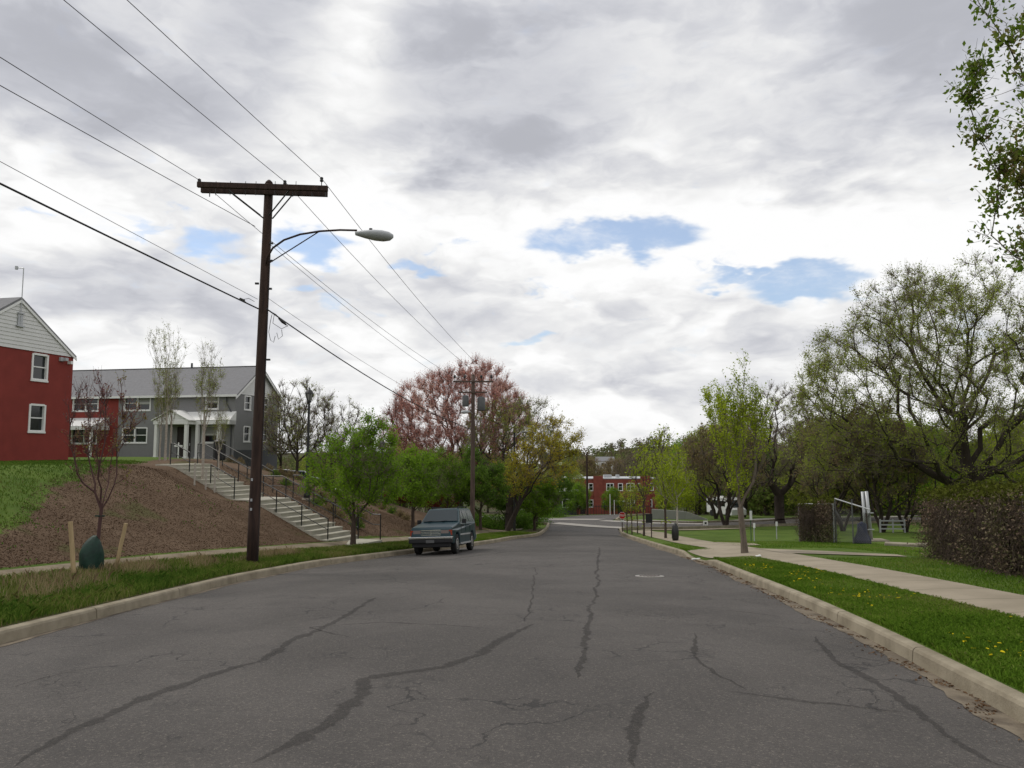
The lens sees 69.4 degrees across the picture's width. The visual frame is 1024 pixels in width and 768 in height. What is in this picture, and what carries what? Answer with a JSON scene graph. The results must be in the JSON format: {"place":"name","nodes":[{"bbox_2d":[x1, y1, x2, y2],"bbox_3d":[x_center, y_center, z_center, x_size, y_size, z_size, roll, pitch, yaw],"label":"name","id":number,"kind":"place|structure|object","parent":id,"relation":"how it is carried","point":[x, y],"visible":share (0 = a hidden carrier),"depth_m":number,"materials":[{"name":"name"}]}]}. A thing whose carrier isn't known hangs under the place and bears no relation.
{"place":"outdoors","nodes":[
{"label":"outdoors","id":0,"kind":"place"},
{"bbox_2d":[0,459,147,525],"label":"lawn grass","id":1,"kind":"structure","parent":0,"point":[42,463],"depth_m":24.68,"materials":[{"name":"green plant"}]},
{"bbox_2d":[0,539,411,626],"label":"verge grass","id":2,"kind":"structure","parent":0,"point":[68,600],"depth_m":14.83,"materials":[{"name":"green plant"}]},
{"bbox_2d":[366,531,536,550],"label":"verge grass","id":3,"kind":"structure","parent":0,"point":[487,536],"depth_m":42.50,"materials":[{"name":"green plant"}]},
{"bbox_2d":[0,524,1023,767],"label":"road","id":4,"kind":"structure","parent":0,"point":[559,646],"depth_m":7.20,"materials":[{"name":"grey asphalt"}]},
{"bbox_2d":[0,535,540,646],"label":"gutter","id":5,"kind":"object","parent":4,"relation":"on","point":[17,641],"visible":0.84,"depth_m":13.56,"materials":[{"name":"concrete"}]},
{"bbox_2d":[408,506,475,554],"bbox_3d":[-2.689,5.833,29.685,1.969,1.800,4.734,-3,-10,8],"label":"parked car","id":6,"kind":"object","parent":4,"relation":"on","point":[438,528],"visible":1,"depth_m":28.43,"materials":[{"name":"teal paint"}]},
{"bbox_2d":[619,535,1023,739],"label":"gutter","id":7,"kind":"object","parent":4,"relation":"on","point":[1006,722],"visible":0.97,"depth_m":7.61,"materials":[{"name":"concrete"}]},
{"bbox_2d":[684,557,1020,740],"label":"leaf litter","id":8,"kind":"object","parent":7,"relation":"on","point":[937,682],"visible":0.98,"depth_m":8.61,"materials":[{"name":"brown plant"}]},
{"bbox_2d":[0,447,1023,692],"bbox_3d":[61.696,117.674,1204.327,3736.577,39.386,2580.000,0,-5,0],"label":"ground","id":9,"kind":"structure","parent":0,"point":[712,535],"depth_m":24.82,"materials":[{"name":"brown soil"}]},
{"bbox_2d":[0,266,76,460],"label":"gabled house","id":10,"kind":"structure","parent":9,"relation":"on","point":[37,355],"depth_m":36.62,"materials":[{"name":"red paint"}]},
{"bbox_2d":[27,403,45,432],"bbox_3d":[-23.745,1.724,36.912,0.367,1.460,1.061,0,-5,0],"label":"window","id":11,"kind":"structure","parent":10,"relation":"in","point":[37,412],"depth_m":37.01,"materials":[{"name":"white"}]},
{"bbox_2d":[30,353,48,382],"bbox_3d":[-23.745,-0.817,37.134,0.367,1.420,1.061,0,-5,0],"label":"window","id":12,"kind":"structure","parent":10,"relation":"in","point":[40,362],"depth_m":37.24,"materials":[{"name":"white"}]},
{"bbox_2d":[68,521,75,573],"bbox_3d":[-8.723,3.346,14.664,0.224,1.230,0.087,0,-5,0],"label":"wooden stake","id":13,"kind":"object","parent":9,"relation":"on","point":[72,546],"visible":0.78,"depth_m":14.65,"materials":[{"name":"brown wood"}]},
{"bbox_2d":[0,567,169,612],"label":"weeds","id":14,"kind":"object","parent":9,"relation":"on","point":[43,596],"visible":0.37,"depth_m":13.17,"materials":[{"name":"green plant"}]},
{"bbox_2d":[79,535,103,569],"bbox_3d":[-8.921,3.633,15.734,0.506,0.800,0.522,9,-8,-22],"label":"watering bag","id":15,"kind":"object","parent":9,"relation":"on","point":[91,553],"visible":0.78,"depth_m":15.57,"materials":[{"name":"green plastic"}]},
{"bbox_2d":[59,367,147,538],"bbox_3d":[-8.743,1.827,15.945,1.711,4.397,1.738,0,-5,0],"label":"sapling","id":16,"kind":"object","parent":9,"relation":"on","point":[108,422],"visible":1,"depth_m":15.86,"materials":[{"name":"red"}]},
{"bbox_2d":[2,479,265,560],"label":"weeds","id":17,"kind":"object","parent":9,"relation":"on","point":[104,500],"visible":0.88,"depth_m":22.89,"materials":[{"name":"green plant"}]},
{"bbox_2d":[0,545,303,603],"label":"dry grass","id":18,"kind":"structure","parent":9,"relation":"on","point":[114,565],"depth_m":14.59,"materials":[{"name":"green plant"}]},
{"bbox_2d":[152,378,170,459],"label":"birch tree","id":19,"kind":"object","parent":9,"relation":"on","point":[157,409],"visible":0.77,"depth_m":38.79,"materials":[{"name":"green plant"}]},
{"bbox_2d":[146,322,190,460],"bbox_3d":[-18.140,0.306,38.616,2.140,7.443,2.483,0,-5,0],"label":"birch tree","id":20,"kind":"object","parent":9,"relation":"on","point":[165,377],"visible":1,"depth_m":38.49,"materials":[{"name":"green plant"}]},
{"bbox_2d":[159,360,183,459],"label":"birch tree","id":21,"kind":"object","parent":9,"relation":"on","point":[175,403],"visible":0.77,"depth_m":39.18,"materials":[{"name":"green plant"}]},
{"bbox_2d":[68,363,284,469],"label":"apartment building","id":22,"kind":"structure","parent":9,"relation":"on","point":[237,388],"depth_m":61.75,"materials":[{"name":"grey paint"}]},
{"bbox_2d":[72,399,98,411],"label":"window","id":23,"kind":"structure","parent":22,"relation":"in","point":[94,402],"depth_m":62.90,"materials":[{"name":"white"}]},
{"bbox_2d":[121,427,147,443],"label":"window","id":24,"kind":"structure","parent":22,"relation":"in","point":[140,433],"depth_m":61.71,"materials":[{"name":"white"}]},
{"bbox_2d":[123,398,150,411],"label":"window","id":25,"kind":"structure","parent":22,"relation":"in","point":[145,403],"depth_m":61.94,"materials":[{"name":"white"}]},
{"bbox_2d":[177,427,190,457],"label":"door","id":26,"kind":"structure","parent":22,"relation":"in","point":[180,438],"depth_m":60.82,"materials":[{"name":"grey"}]},
{"bbox_2d":[201,426,216,443],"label":"window","id":27,"kind":"structure","parent":22,"relation":"in","point":[209,433],"depth_m":60.40,"materials":[{"name":"white glass"}]},
{"bbox_2d":[0,464,416,568],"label":"mulch chips","id":28,"kind":"object","parent":9,"relation":"on","point":[197,504],"visible":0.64,"depth_m":24.59,"materials":[{"name":"brown wood"}]},
{"bbox_2d":[190,337,226,478],"bbox_3d":[-13.321,1.091,32.496,1.650,6.374,1.545,-4,-7,41],"label":"birch tree","id":29,"kind":"object","parent":9,"relation":"on","point":[210,382],"visible":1,"depth_m":32.35,"materials":[{"name":"green plant"}]},
{"bbox_2d":[212,400,229,477],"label":"birch tree","id":30,"kind":"object","parent":9,"relation":"on","point":[217,427],"visible":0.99,"depth_m":32.89,"materials":[{"name":"green plant"}]},
{"bbox_2d":[0,530,505,575],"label":"footpath","id":31,"kind":"structure","parent":9,"relation":"on","point":[223,551],"depth_m":22.03,"materials":[{"name":"beige concrete"}]},
{"bbox_2d":[155,463,381,545],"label":"concrete stairs","id":32,"kind":"structure","parent":9,"relation":"on","point":[293,518],"depth_m":30.99,"materials":[{"name":"grey concrete"}]},
{"bbox_2d":[170,443,328,539],"bbox_3d":[-11.213,4.477,30.940,8.951,4.028,0.050,-2,-6,25],"label":"handrail","id":33,"kind":"object","parent":32,"relation":"on","point":[211,465],"visible":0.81,"depth_m":30.23,"materials":[{"name":"black metal"}]},
{"bbox_2d":[197,443,358,538],"bbox_3d":[-10.498,4.627,32.431,9.351,4.068,0.050,-2,-6,25],"label":"handrail","id":34,"kind":"object","parent":32,"relation":"on","point":[275,485],"visible":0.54,"depth_m":32.36,"materials":[{"name":"black metal"}]},
{"bbox_2d":[0,519,549,643],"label":"kerb","id":35,"kind":"structure","parent":9,"relation":"on","point":[29,628],"depth_m":14.04,"materials":[{"name":"concrete"}]},
{"bbox_2d":[248,393,307,474],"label":"budding tree","id":36,"kind":"object","parent":9,"relation":"on","point":[276,434],"visible":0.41,"depth_m":61.36,"materials":[{"name":"brown plant"}]},
{"bbox_2d":[197,177,393,561],"bbox_3d":[-5.982,-0.336,20.116,5.657,11.054,0.967,-1,-5,7],"label":"utility pole","id":37,"kind":"object","parent":9,"relation":"on","point":[268,189],"visible":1,"depth_m":20.41,"materials":[{"name":"brown wood"}]},
{"bbox_2d":[0,85,253,225],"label":"power line","id":38,"kind":"object","parent":37,"relation":"attached to","point":[116,150],"visible":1,"depth_m":15.52,"materials":[{"name":"black metal"}]},
{"bbox_2d":[0,183,258,308],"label":"power line","id":39,"kind":"object","parent":37,"relation":"attached to","point":[40,203],"visible":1,"depth_m":15.13,"materials":[{"name":"black metal"}]},
{"bbox_2d":[64,0,283,180],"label":"power line","id":40,"kind":"object","parent":37,"relation":"attached to","point":[166,84],"visible":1,"depth_m":16.01,"materials":[{"name":"black metal"}]},
{"bbox_2d":[127,0,320,177],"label":"power line","id":41,"kind":"object","parent":37,"relation":"attached to","point":[217,83],"visible":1,"depth_m":16.21,"materials":[{"name":"black metal"}]},
{"bbox_2d":[266,308,469,428],"bbox_3d":[-4.650,0.312,32.445,0.038,2.715,24.681,-1,-5,10],"label":"power line","id":42,"kind":"object","parent":37,"relation":"attached to","point":[353,367],"visible":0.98,"depth_m":26.17,"materials":[{"name":"black metal"}]},
{"bbox_2d":[263,377,336,473],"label":"budding tree","id":43,"kind":"object","parent":9,"relation":"on","point":[299,420],"visible":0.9,"depth_m":57.50,"materials":[{"name":"brown plant"}]},
{"bbox_2d":[222,444,380,539],"bbox_3d":[-9.699,4.703,33.287,9.251,4.066,0.050,-2,-6,25],"label":"handrail","id":44,"kind":"object","parent":9,"relation":"on","point":[301,485],"visible":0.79,"depth_m":33.34,"materials":[{"name":"black metal"}]},
{"bbox_2d":[302,387,313,501],"bbox_3d":[-9.486,2.780,34.389,0.480,5.296,0.468,0,-5,0],"label":"lamp post","id":45,"kind":"object","parent":9,"relation":"on","point":[309,393],"visible":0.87,"depth_m":34.41,"materials":[{"name":"metal"}]},
{"bbox_2d":[294,449,343,487],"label":"background tree","id":46,"kind":"object","parent":9,"relation":"on","point":[302,467],"visible":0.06,"depth_m":117.78,"materials":[{"name":"green plant"}]},
{"bbox_2d":[301,389,364,481],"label":"budding tree","id":47,"kind":"object","parent":9,"relation":"on","point":[351,415],"visible":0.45,"depth_m":59.44,"materials":[{"name":"brown plant"}]},
{"bbox_2d":[296,408,413,544],"bbox_3d":[-6.035,3.575,28.633,4.140,5.404,4.060,-5,-7,43],"label":"leafy tree","id":48,"kind":"object","parent":9,"relation":"on","point":[356,477],"visible":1,"depth_m":28.24,"materials":[{"name":"green plant"}]},
{"bbox_2d":[347,424,394,485],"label":"leafy tree","id":49,"kind":"object","parent":9,"relation":"on","point":[377,450],"visible":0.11,"depth_m":49.50,"materials":[{"name":"green plant"}]},
{"bbox_2d":[378,442,445,527],"bbox_3d":[-5.106,5.274,38.806,3.548,4.560,4.044,-2,-5,21],"label":"leafy tree","id":50,"kind":"object","parent":9,"relation":"on","point":[424,472],"visible":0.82,"depth_m":38.37,"materials":[{"name":"green plant"}]},
{"bbox_2d":[423,444,470,507],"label":"leafy tree","id":51,"kind":"object","parent":9,"relation":"on","point":[447,490],"visible":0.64,"depth_m":45.35,"materials":[{"name":"green plant"}]},
{"bbox_2d":[375,352,541,507],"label":"budding tree","id":52,"kind":"object","parent":9,"relation":"on","point":[436,392],"visible":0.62,"depth_m":58.20,"materials":[{"name":"pink plant"}]},
{"bbox_2d":[453,374,492,520],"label":"utility pole","id":53,"kind":"object","parent":9,"relation":"on","point":[480,402],"visible":0.98,"depth_m":44.32,"materials":[{"name":"wood"}]},
{"bbox_2d":[449,445,512,529],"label":"leafy tree","id":54,"kind":"object","parent":9,"relation":"on","point":[484,475],"visible":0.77,"depth_m":46.06,"materials":[{"name":"green plant"}]},
{"bbox_2d":[452,392,564,527],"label":"budding tree","id":55,"kind":"object","parent":9,"relation":"on","point":[509,504],"visible":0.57,"depth_m":55.15,"materials":[{"name":"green plant"}]},
{"bbox_2d":[501,510,539,529],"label":"green bush","id":56,"kind":"object","parent":9,"relation":"on","point":[524,523],"visible":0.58,"depth_m":58.82,"materials":[{"name":"green plant"}]},
{"bbox_2d":[277,435,770,497],"bbox_3d":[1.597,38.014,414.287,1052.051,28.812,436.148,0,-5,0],"label":"wood","id":57,"kind":"object","parent":9,"relation":"on","point":[622,452],"visible":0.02,"depth_m":483.44,"materials":[{"name":"green plant"}]},
{"bbox_2d":[505,476,565,530],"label":"leafy tree","id":58,"kind":"object","parent":9,"relation":"on","point":[540,504],"visible":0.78,"depth_m":55.94,"materials":[{"name":"green plant"}]},
{"bbox_2d":[486,412,587,530],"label":"amber tree","id":59,"kind":"object","parent":9,"relation":"on","point":[556,442],"visible":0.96,"depth_m":49.17,"materials":[{"name":"green plant"}]},
{"bbox_2d":[542,468,576,513],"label":"leafy tree","id":60,"kind":"object","parent":9,"relation":"on","point":[562,486],"visible":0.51,"depth_m":90.60,"materials":[{"name":"green plant"}]},
{"bbox_2d":[539,461,590,508],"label":"background tree","id":61,"kind":"object","parent":9,"relation":"on","point":[581,480],"visible":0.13,"depth_m":116.37,"materials":[{"name":"green plant"}]},
{"bbox_2d":[563,481,591,514],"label":"background tree","id":62,"kind":"object","parent":9,"relation":"on","point":[581,500],"visible":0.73,"depth_m":110.18,"materials":[{"name":"green plant"}]},
{"bbox_2d":[564,456,611,476],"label":"background tree","id":63,"kind":"object","parent":9,"relation":"on","point":[582,467],"visible":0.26,"depth_m":175.32,"materials":[{"name":"green plant"}]},
{"bbox_2d":[563,475,657,513],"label":"row house","id":64,"kind":"structure","parent":9,"relation":"on","point":[598,485],"depth_m":137.21,"materials":[{"name":"red brick"}]},
{"bbox_2d":[600,487,624,512],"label":"background tree","id":65,"kind":"object","parent":9,"relation":"on","point":[614,494],"visible":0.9,"depth_m":116.19,"materials":[{"name":"green plant"}]},
{"bbox_2d":[600,455,631,475],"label":"background tree","id":66,"kind":"object","parent":9,"relation":"on","point":[607,465],"visible":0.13,"depth_m":197.90,"materials":[{"name":"green plant"}]},
{"bbox_2d":[621,481,638,533],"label":"young tree","id":67,"kind":"object","parent":9,"relation":"on","point":[632,490],"visible":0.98,"depth_m":46.85,"materials":[{"name":"green plant"}]},
{"bbox_2d":[610,451,655,477],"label":"bare tree","id":68,"kind":"object","parent":9,"relation":"on","point":[624,466],"visible":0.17,"depth_m":170.00,"materials":[{"name":"brown plant"}]},
{"bbox_2d":[624,443,659,535],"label":"young tree","id":69,"kind":"object","parent":9,"relation":"on","point":[645,469],"visible":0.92,"depth_m":43.65,"materials":[{"name":"green plant"}]},
{"bbox_2d":[651,483,683,509],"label":"background tree","id":70,"kind":"object","parent":9,"relation":"on","point":[659,499],"visible":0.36,"depth_m":97.78,"materials":[{"name":"green plant"}]},
{"bbox_2d":[652,509,685,519],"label":"retaining wall","id":71,"kind":"structure","parent":9,"relation":"on","point":[659,514],"depth_m":74.85,"materials":[{"name":"concrete"}]},
{"bbox_2d":[652,431,727,514],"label":"background tree","id":72,"kind":"object","parent":9,"relation":"on","point":[699,508],"visible":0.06,"depth_m":110.74,"materials":[{"name":"green plant"}]},
{"bbox_2d":[673,468,715,514],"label":"background tree","id":73,"kind":"object","parent":9,"relation":"on","point":[689,499],"visible":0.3,"depth_m":93.44,"materials":[{"name":"green plant"}]},
{"bbox_2d":[615,513,797,522],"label":"kerb","id":74,"kind":"structure","parent":9,"relation":"on","point":[617,519],"depth_m":67.94,"materials":[{"name":"concrete"}]},
{"bbox_2d":[681,425,746,518],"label":"background tree","id":75,"kind":"object","parent":9,"relation":"on","point":[711,504],"visible":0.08,"depth_m":76.96,"materials":[{"name":"green plant"}]},
{"bbox_2d":[677,407,771,524],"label":"background tree","id":76,"kind":"object","parent":9,"relation":"on","point":[697,458],"visible":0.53,"depth_m":60.65,"materials":[{"name":"green plant"}]},
{"bbox_2d":[707,496,745,516],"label":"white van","id":77,"kind":"object","parent":9,"relation":"on","point":[734,511],"visible":0.36,"depth_m":81.82,"materials":[{"name":"white paint"}]},
{"bbox_2d":[689,548,765,557],"bbox_3d":[7.083,5.806,25.491,1.358,0.562,6.600,0,-5,0],"label":"driveway apron","id":78,"kind":"object","parent":9,"relation":"on","point":[709,553],"visible":0.92,"depth_m":26.23,"materials":[{"name":"concrete"}]},
{"bbox_2d":[698,348,780,552],"bbox_3d":[7.923,2.294,25.703,2.813,7.184,2.529,0,-5,0],"label":"young tree","id":79,"kind":"object","parent":9,"relation":"on","point":[721,407],"visible":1,"depth_m":25.71,"materials":[{"name":"green plant"}]},
{"bbox_2d":[707,422,783,516],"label":"background tree","id":80,"kind":"object","parent":9,"relation":"on","point":[745,505],"visible":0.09,"depth_m":82.52,"materials":[{"name":"green plant"}]},
{"bbox_2d":[714,379,839,523],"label":"bare oak","id":81,"kind":"object","parent":9,"relation":"on","point":[779,494],"visible":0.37,"depth_m":65.05,"materials":[{"name":"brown plant"}]},
{"bbox_2d":[773,417,857,513],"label":"background tree","id":82,"kind":"object","parent":9,"relation":"on","point":[784,480],"visible":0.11,"depth_m":73.18,"materials":[{"name":"green plant"}]},
{"bbox_2d":[790,492,846,542],"bbox_3d":[13.855,6.622,33.369,2.442,3.543,2.618,0,-5,0],"label":"vine fence","id":83,"kind":"object","parent":9,"relation":"on","point":[815,527],"visible":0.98,"depth_m":33.27,"materials":[{"name":"plant"}]},
{"bbox_2d":[619,520,1023,723],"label":"kerb","id":84,"kind":"structure","parent":9,"relation":"on","point":[1004,698],"depth_m":8.98,"materials":[{"name":"concrete"}]},
{"bbox_2d":[633,530,1023,617],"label":"footpath","id":85,"kind":"structure","parent":9,"relation":"on","point":[1005,602],"depth_m":15.17,"materials":[{"name":"concrete"}]},
{"bbox_2d":[648,424,685,537],"bbox_3d":[8.059,5.131,39.278,2.348,6.054,2.401,-4,-7,41],"label":"young tree","id":86,"kind":"object","parent":85,"relation":"on","point":[655,457],"visible":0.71,"depth_m":39.27,"materials":[{"name":"green plant"}]},
{"bbox_2d":[651,443,696,539],"bbox_3d":[7.985,5.258,36.117,2.290,4.726,2.137,0,-5,0],"label":"young tree","id":87,"kind":"object","parent":85,"relation":"on","point":[673,481],"visible":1,"depth_m":35.96,"materials":[{"name":"green plant"}]},
{"bbox_2d":[788,411,891,530],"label":"background tree","id":88,"kind":"object","parent":9,"relation":"on","point":[843,494],"visible":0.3,"depth_m":51.36,"materials":[{"name":"green plant"}]},
{"bbox_2d":[678,477,1013,515],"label":"thicket","id":89,"kind":"object","parent":9,"relation":"on","point":[756,508],"visible":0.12,"depth_m":94.13,"materials":[{"name":"green plant"}]},
{"bbox_2d":[834,498,871,543],"bbox_3d":[14.697,6.080,31.903,0.060,2.185,2.122,1,-5,-17],"label":"fence","id":90,"kind":"object","parent":9,"relation":"on","point":[852,526],"visible":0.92,"depth_m":31.94,"materials":[{"name":"metal"}]},
{"bbox_2d":[798,410,917,520],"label":"background tree","id":91,"kind":"object","parent":9,"relation":"on","point":[837,492],"visible":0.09,"depth_m":69.02,"materials":[{"name":"green plant"}]},
{"bbox_2d":[854,522,870,543],"bbox_3d":[15.111,6.406,31.863,0.695,0.950,0.770,0,-5,0],"label":"blue sack","id":92,"kind":"object","parent":9,"relation":"on","point":[862,535],"visible":0.69,"depth_m":31.68,"materials":[{"name":"plastic"}]},
{"bbox_2d":[861,491,889,541],"bbox_3d":[16.614,6.207,33.988,1.050,2.535,0.800,0,-5,0],"label":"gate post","id":93,"kind":"object","parent":9,"relation":"on","point":[866,499],"visible":0.48,"depth_m":33.92,"materials":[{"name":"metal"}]},
{"bbox_2d":[827,394,933,532],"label":"background tree","id":94,"kind":"object","parent":9,"relation":"on","point":[889,495],"visible":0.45,"depth_m":46.68,"materials":[{"name":"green plant"}]},
{"bbox_2d":[778,246,1023,488],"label":"spreading tree","id":95,"kind":"object","parent":9,"relation":"on","point":[959,445],"visible":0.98,"depth_m":44.03,"materials":[{"name":"green plant"}]},
{"bbox_2d":[864,423,945,531],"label":"background tree","id":96,"kind":"object","parent":9,"relation":"on","point":[908,504],"visible":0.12,"depth_m":51.18,"materials":[{"name":"green plant"}]},
{"bbox_2d":[869,419,981,523],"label":"background tree","id":97,"kind":"object","parent":9,"relation":"on","point":[931,481],"visible":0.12,"depth_m":64.38,"materials":[{"name":"green plant"}]},
{"bbox_2d":[900,476,1023,574],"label":"vine fence","id":98,"kind":"object","parent":9,"relation":"on","point":[956,525],"visible":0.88,"depth_m":18.26,"materials":[{"name":"plant"}]},
{"bbox_2d":[940,0,1023,310],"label":"street tree","id":99,"kind":"object","parent":9,"relation":"on","point":[967,97],"visible":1,"depth_m":10.77,"materials":[{"name":"green plant"}]},
{"bbox_2d":[969,414,1023,485],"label":"background tree","id":100,"kind":"object","parent":9,"relation":"on","point":[986,439],"visible":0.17,"depth_m":59.55,"materials":[{"name":"green plant"}]},
{"bbox_2d":[981,479,1023,583],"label":"vine fence","id":101,"kind":"object","parent":9,"relation":"on","point":[1020,519],"visible":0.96,"depth_m":15.68,"materials":[{"name":"plant"}]},
{"bbox_2d":[0,0,1023,454],"label":"sky","id":102,"kind":"structure","parent":0,"point":[605,203],"materials":[{"name":"white"}]},
{"bbox_2d":[563,514,618,519],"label":"road","id":103,"kind":"structure","parent":0,"point":[608,517],"depth_m":79.07,"materials":[{"name":"grey asphalt"}]},
{"bbox_2d":[486,516,926,528],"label":"cross street","id":104,"kind":"structure","parent":0,"point":[601,523],"depth_m":66.39,"materials":[{"name":"grey asphalt"}]},
{"bbox_2d":[756,548,902,555],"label":"side path","id":105,"kind":"structure","parent":0,"point":[812,551],"depth_m":24.38,"materials":[{"name":"concrete"}]},
{"bbox_2d":[666,541,1023,691],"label":"lawn grass","id":106,"kind":"structure","parent":0,"point":[897,565],"depth_m":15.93,"materials":[{"name":"green plant"}]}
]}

